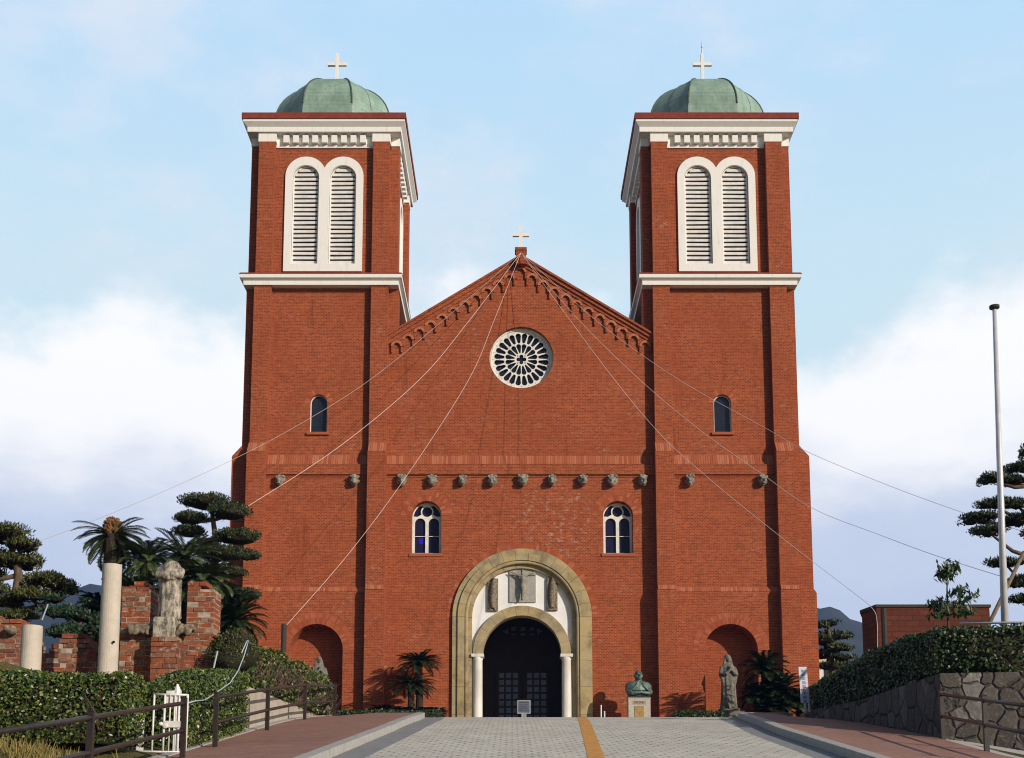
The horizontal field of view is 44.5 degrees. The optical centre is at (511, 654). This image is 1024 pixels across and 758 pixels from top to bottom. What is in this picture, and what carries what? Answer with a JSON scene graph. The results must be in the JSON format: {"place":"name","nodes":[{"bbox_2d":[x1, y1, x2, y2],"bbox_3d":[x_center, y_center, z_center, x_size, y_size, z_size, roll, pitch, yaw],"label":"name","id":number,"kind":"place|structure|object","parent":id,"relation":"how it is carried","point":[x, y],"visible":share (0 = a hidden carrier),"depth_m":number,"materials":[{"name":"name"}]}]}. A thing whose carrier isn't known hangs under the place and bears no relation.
{"place":"outdoors","nodes":[
{"label":"outdoors","id":0,"kind":"place"},
{"bbox_2d":[0,734,135,757],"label":"dry grass","id":1,"kind":"structure","parent":0,"point":[27,750],"depth_m":16.68,"materials":[{"name":"plant"}]},
{"bbox_2d":[165,713,413,757],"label":"pavement","id":2,"kind":"structure","parent":0,"point":[292,738],"depth_m":21.42,"materials":[{"name":"red brick"}]},
{"bbox_2d":[0,697,187,757],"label":"handrail","id":3,"kind":"object","parent":2,"relation":"on","point":[90,717],"visible":1,"depth_m":14.17,"materials":[{"name":"brown paint"}]},
{"bbox_2d":[212,681,336,746],"bbox_3d":[-4.690,1.160,26.444,0.100,2.702,13.380,0,-8,0],"label":"handrail","id":4,"kind":"object","parent":2,"relation":"on","point":[266,710],"visible":0.91,"depth_m":23.93,"materials":[{"name":"brown paint"}]},
{"bbox_2d":[0,577,862,660],"bbox_3d":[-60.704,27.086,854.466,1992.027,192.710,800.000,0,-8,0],"label":"hills","id":5,"kind":"structure","parent":0,"point":[848,624],"depth_m":865.80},
{"bbox_2d":[0,662,1023,757],"bbox_3d":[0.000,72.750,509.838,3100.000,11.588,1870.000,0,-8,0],"label":"ground","id":6,"kind":"structure","parent":0,"point":[124,752],"depth_m":18.18,"materials":[{"name":"soil"}]},
{"bbox_2d":[0,520,46,608],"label":"pine tree","id":7,"kind":"object","parent":6,"relation":"on","point":[13,540],"visible":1,"depth_m":31.41,"materials":[{"name":"green plant"}]},
{"bbox_2d":[19,624,42,670],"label":"stone column","id":8,"kind":"structure","parent":6,"relation":"on","point":[31,647],"depth_m":24.40,"materials":[{"name":"stone"}]},
{"bbox_2d":[0,569,80,621],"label":"pine tree","id":9,"kind":"object","parent":6,"relation":"on","point":[30,588],"visible":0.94,"depth_m":29.68,"materials":[{"name":"green plant"}]},
{"bbox_2d":[0,616,119,675],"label":"ruined wall","id":10,"kind":"structure","parent":6,"relation":"on","point":[73,653],"depth_m":26.46,"materials":[{"name":"brick"}]},
{"bbox_2d":[3,625,17,634],"bbox_3d":[-10.593,-0.532,26.403,0.253,0.215,0.336,0,-8,0],"label":"carved stone","id":11,"kind":"object","parent":10,"relation":"attached to","point":[10,629],"visible":1,"depth_m":26.32,"materials":[{"name":"beige stone"}]},
{"bbox_2d":[35,591,99,639],"bbox_3d":[-9.957,-0.179,28.209,1.405,2.720,2.320,5,-9,-33],"label":"juniper","id":12,"kind":"object","parent":6,"relation":"on","point":[78,615],"visible":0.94,"depth_m":28.06,"materials":[{"name":"green plant"}]},
{"bbox_2d":[0,667,148,747],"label":"hedge","id":13,"kind":"object","parent":6,"relation":"on","point":[27,696],"visible":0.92,"depth_m":17.61,"materials":[{"name":"green plant"}]},
{"bbox_2d":[76,590,100,645],"bbox_3d":[-10.152,-0.050,30.298,0.978,3.048,1.075,0,-8,0],"label":"tree","id":14,"kind":"object","parent":6,"relation":"on","point":[97,596],"visible":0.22,"depth_m":30.24,"materials":[{"name":"green plant"}]},
{"bbox_2d":[97,563,121,675],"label":"stone column","id":15,"kind":"structure","parent":6,"relation":"on","point":[108,646],"depth_m":24.49,"materials":[{"name":"stone"}]},
{"bbox_2d":[71,516,150,649],"bbox_3d":[-9.267,-0.954,28.910,1.821,4.464,1.497,0,-8,0],"label":"sago palm","id":16,"kind":"object","parent":6,"relation":"on","point":[113,531],"visible":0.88,"depth_m":28.84,"materials":[{"name":"green plant"}]},
{"bbox_2d":[121,684,188,752],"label":"gate","id":17,"kind":"structure","parent":6,"relation":"on","point":[176,694],"depth_m":18.66,"materials":[{"name":"white metal"}]},
{"bbox_2d":[119,581,220,685],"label":"ruined wall","id":18,"kind":"structure","parent":6,"relation":"on","point":[152,645],"depth_m":25.28,"materials":[{"name":"brick"}]},
{"bbox_2d":[155,561,184,620],"bbox_3d":[-6.921,-1.311,25.298,0.580,1.205,0.480,0,-8,0],"label":"statue","id":19,"kind":"object","parent":18,"relation":"on","point":[169,574],"visible":0.99,"depth_m":25.19,"materials":[{"name":"stone"}]},
{"bbox_2d":[105,527,237,623],"bbox_3d":[-7.847,-0.819,28.980,3.138,4.218,2.579,0,-8,0],"label":"sago palm","id":20,"kind":"object","parent":6,"relation":"on","point":[183,555],"visible":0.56,"depth_m":28.74,"materials":[{"name":"green plant"}]},
{"bbox_2d":[138,668,249,748],"bbox_3d":[-5.530,0.850,21.486,1.289,1.826,4.245,0,-8,0],"label":"hedge","id":21,"kind":"object","parent":6,"relation":"on","point":[199,683],"visible":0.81,"depth_m":20.43,"materials":[{"name":"green plant"}]},
{"bbox_2d":[189,640,248,702],"bbox_3d":[-4.933,0.226,21.250,0.034,1.643,4.350,0,-8,0],"label":"hose","id":22,"kind":"object","parent":21,"relation":"on","point":[247,641],"visible":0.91,"depth_m":22.17,"materials":[{"name":"white"}]},
{"bbox_2d":[213,651,217,667],"bbox_3d":[-5.825,0.137,24.517,0.114,0.441,0.036,0,-8,0],"label":"cane","id":23,"kind":"object","parent":6,"relation":"on","point":[215,659],"visible":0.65,"depth_m":24.51,"materials":[{"name":"white"}]},
{"bbox_2d":[170,490,262,601],"bbox_3d":[-8.272,-1.438,34.479,2.769,6.324,1.738,-2,-8,12],"label":"cloud pruned tree","id":24,"kind":"object","parent":6,"relation":"on","point":[219,507],"visible":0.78,"depth_m":34.55,"materials":[{"name":"green plant"}]},
{"bbox_2d":[206,625,260,670],"bbox_3d":[-5.627,0.112,25.484,1.061,1.388,1.611,0,-8,0],"label":"round bush","id":25,"kind":"object","parent":6,"relation":"on","point":[228,646],"visible":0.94,"depth_m":24.97,"materials":[{"name":"green plant"}]},
{"bbox_2d":[149,715,331,757],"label":"pavement edging","id":26,"kind":"object","parent":6,"relation":"on","point":[166,754],"visible":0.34,"depth_m":22.54,"materials":[{"name":"concrete"}]},
{"bbox_2d":[220,583,268,645],"bbox_3d":[-7.288,-0.047,32.566,1.833,3.674,2.384,7,-10,-40],"label":"sago palm","id":27,"kind":"object","parent":6,"relation":"on","point":[233,613],"visible":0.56,"depth_m":32.28,"materials":[{"name":"green plant"}]},
{"bbox_2d":[241,687,319,728],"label":"retaining wall","id":28,"kind":"structure","parent":6,"relation":"on","point":[257,702],"depth_m":25.96,"materials":[{"name":"concrete"}]},
{"bbox_2d":[238,644,341,715],"bbox_3d":[-5.396,0.736,29.727,1.415,1.295,8.763,0,-8,3],"label":"hedge","id":29,"kind":"object","parent":6,"relation":"on","point":[272,671],"visible":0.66,"depth_m":28.66,"materials":[{"name":"green plant"}]},
{"bbox_2d":[293,712,424,757],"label":"kerb","id":30,"kind":"structure","parent":6,"relation":"on","point":[331,750],"depth_m":20.93,"materials":[{"name":"concrete"}]},
{"bbox_2d":[228,41,819,716],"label":"church","id":31,"kind":"structure","parent":6,"relation":"on","point":[560,525],"depth_m":55.76,"materials":[{"name":"brick"}]},
{"bbox_2d":[36,256,516,542],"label":"cable","id":32,"kind":"object","parent":31,"relation":"attached to","point":[281,434],"visible":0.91,"depth_m":48.92,"materials":[{"name":"beige plastic"}]},
{"bbox_2d":[205,253,520,531],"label":"cable","id":33,"kind":"object","parent":31,"relation":"attached to","point":[383,411],"visible":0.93,"depth_m":46.66,"materials":[{"name":"white plastic"}]},
{"bbox_2d":[412,503,440,552],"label":"arched window","id":34,"kind":"structure","parent":31,"relation":"in","point":[426,518],"depth_m":55.43,"materials":[{"name":"blue glass"}]},
{"bbox_2d":[490,329,552,387],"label":"rose window","id":35,"kind":"structure","parent":31,"relation":"in","point":[519,358],"depth_m":56.59,"materials":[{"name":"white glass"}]},
{"bbox_2d":[603,503,631,552],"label":"arched window","id":36,"kind":"structure","parent":31,"relation":"in","point":[617,517],"depth_m":55.43,"materials":[{"name":"blue glass"}]},
{"bbox_2d":[523,256,877,646],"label":"cable","id":37,"kind":"object","parent":31,"relation":"attached to","point":[710,479],"visible":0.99,"depth_m":46.76,"materials":[{"name":"grey plastic"}]},
{"bbox_2d":[529,260,1019,530],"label":"cable","id":38,"kind":"object","parent":31,"relation":"attached to","point":[755,422],"visible":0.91,"depth_m":46.74,"materials":[{"name":"grey plastic"}]},
{"bbox_2d":[736,650,807,716],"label":"sago palm","id":39,"kind":"object","parent":6,"relation":"on","point":[784,697],"visible":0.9,"depth_m":50.15,"materials":[{"name":"green plant"}]},
{"bbox_2d":[798,667,810,712],"bbox_3d":[7.817,0.932,33.404,0.295,1.229,0.077,0,-8,0],"label":"sign board","id":40,"kind":"object","parent":6,"relation":"on","point":[804,690],"visible":1,"depth_m":33.38,"materials":[{"name":"white paint"}]},
{"bbox_2d":[738,712,890,757],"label":"kerb","id":41,"kind":"structure","parent":6,"relation":"on","point":[841,749],"depth_m":20.80,"materials":[{"name":"concrete"}]},
{"bbox_2d":[819,659,834,678],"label":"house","id":42,"kind":"structure","parent":6,"relation":"on","point":[822,673],"depth_m":76.56,"materials":[{"name":"white"}]},
{"bbox_2d":[818,618,857,673],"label":"conifer","id":43,"kind":"object","parent":6,"relation":"on","point":[831,649],"visible":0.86,"depth_m":60.34,"materials":[{"name":"green plant"}]},
{"bbox_2d":[804,672,1023,750],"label":"stone wall","id":44,"kind":"structure","parent":6,"relation":"on","point":[913,707],"depth_m":22.55,"materials":[{"name":"grey stone"}]},
{"bbox_2d":[806,623,1023,710],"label":"hedge","id":45,"kind":"object","parent":44,"relation":"on","point":[906,659],"visible":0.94,"depth_m":23.79,"materials":[{"name":"green plant"}]},
{"bbox_2d":[960,621,1023,624],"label":"pipe rail","id":46,"kind":"object","parent":45,"relation":"on","point":[1006,622],"visible":1,"depth_m":23.81,"materials":[{"name":"grey metal"}]},
{"bbox_2d":[860,604,990,653],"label":"brick building","id":47,"kind":"structure","parent":6,"relation":"on","point":[903,619],"depth_m":38.03,"materials":[{"name":"red brick"}]},
{"bbox_2d":[924,558,979,628],"bbox_3d":[9.199,-0.653,26.021,1.011,2.792,1.056,-6,-10,39],"label":"young tree","id":48,"kind":"object","parent":6,"relation":"on","point":[944,574],"visible":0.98,"depth_m":25.98,"materials":[{"name":"green plant"}]},
{"bbox_2d":[957,443,1023,605],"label":"pine tree","id":49,"kind":"object","parent":6,"relation":"on","point":[987,523],"visible":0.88,"depth_m":31.20,"materials":[{"name":"green plant"}]},
{"bbox_2d":[989,304,1008,625],"bbox_3d":[11.063,-3.530,28.260,0.400,9.213,0.230,0,-8,0],"label":"flagpole","id":50,"kind":"object","parent":6,"relation":"on","point":[1002,548],"visible":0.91,"depth_m":28.26,"materials":[{"name":"white metal"}]},
{"bbox_2d":[521,253,999,575],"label":"cable","id":51,"kind":"object","parent":50,"relation":"attached to","point":[748,464],"visible":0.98,"depth_m":42.19,"materials":[{"name":"grey plastic"}]},
{"bbox_2d":[986,551,1023,628],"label":"wooden prop","id":52,"kind":"object","parent":6,"relation":"on","point":[1009,581],"visible":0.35,"depth_m":29.49,"materials":[{"name":"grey wood"}]},
{"bbox_2d":[0,0,1023,630],"label":"sky","id":53,"kind":"structure","parent":0,"point":[126,148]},
{"bbox_2d":[365,717,812,757],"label":"road","id":54,"kind":"structure","parent":0,"point":[562,737],"depth_m":21.70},
{"bbox_2d":[332,717,443,757],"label":"road gutter","id":55,"kind":"object","parent":54,"relation":"on","point":[376,745],"visible":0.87,"depth_m":21.76,"materials":[{"name":"concrete"}]},
{"bbox_2d":[577,717,604,757],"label":"tactile strip","id":56,"kind":"object","parent":54,"relation":"on","point":[592,746],"visible":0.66,"depth_m":21.77,"materials":[{"name":"yellow tile"}]},
{"bbox_2d":[719,717,845,757],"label":"road gutter","id":57,"kind":"object","parent":54,"relation":"on","point":[786,742],"visible":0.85,"depth_m":21.76,"materials":[{"name":"concrete"}]},
{"bbox_2d":[749,713,1013,757],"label":"pavement","id":58,"kind":"structure","parent":0,"point":[890,742],"depth_m":21.30,"materials":[{"name":"red brick"}]},
{"bbox_2d":[938,689,1023,751],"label":"handrail","id":59,"kind":"object","parent":58,"relation":"on","point":[984,724],"visible":0.96,"depth_m":19.56,"materials":[{"name":"brown paint"}]},
{"bbox_2d":[946,739,1023,757],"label":"side path","id":60,"kind":"structure","parent":0,"point":[993,747],"depth_m":21.10,"materials":[{"name":"concrete"}]},
{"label":"plaza","id":61,"kind":"structure","parent":0,"visible":0},
{"bbox_2d":[280,624,286,660],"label":"wooden post","id":62,"kind":"object","parent":61,"relation":"on","point":[283,635],"visible":0.34,"depth_m":45.95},
{"bbox_2d":[289,256,519,621],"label":"cable","id":63,"kind":"object","parent":62,"relation":"attached to","point":[418,458],"visible":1,"depth_m":50.59,"materials":[{"name":"white plastic"}]},
{"bbox_2d":[311,657,329,714],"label":"statue","id":64,"kind":"object","parent":61,"relation":"on","point":[318,666],"visible":0.29,"depth_m":53.37,"materials":[{"name":"stone"}]},
{"bbox_2d":[336,708,442,716],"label":"planting","id":65,"kind":"object","parent":61,"relation":"on","point":[427,712],"visible":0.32,"depth_m":49.34,"materials":[{"name":"green plant"}]},
{"bbox_2d":[369,649,447,716],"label":"sago palm","id":66,"kind":"object","parent":61,"relation":"on","point":[416,686],"visible":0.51,"depth_m":52.09,"materials":[{"name":"green plant"}]},
{"bbox_2d":[517,700,530,716],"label":"notice board","id":67,"kind":"object","parent":61,"relation":"on","point":[523,708],"visible":0.92,"depth_m":49.65,"materials":[{"name":"grey metal"}]},
{"bbox_2d":[625,670,652,716],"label":"bust","id":68,"kind":"object","parent":61,"relation":"on","point":[638,690],"visible":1,"depth_m":52.16,"materials":[{"name":"metal"}]},
{"bbox_2d":[672,709,724,716],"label":"planting","id":69,"kind":"object","parent":61,"relation":"on","point":[700,713],"visible":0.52,"depth_m":50.03,"materials":[{"name":"green plant"}]},
{"bbox_2d":[716,654,744,716],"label":"statue","id":70,"kind":"object","parent":61,"relation":"on","point":[728,674],"visible":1,"depth_m":53.13,"materials":[{"name":"stone"}]},
{"bbox_2d":[880,608,887,646],"bbox_3d":[11.185,0.380,37.407,0.157,3.595,0.157,3,-9,-22],"label":"utility post","id":71,"kind":"object","parent":61,"relation":"on","point":[884,626],"visible":0.35,"depth_m":37.52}
]}

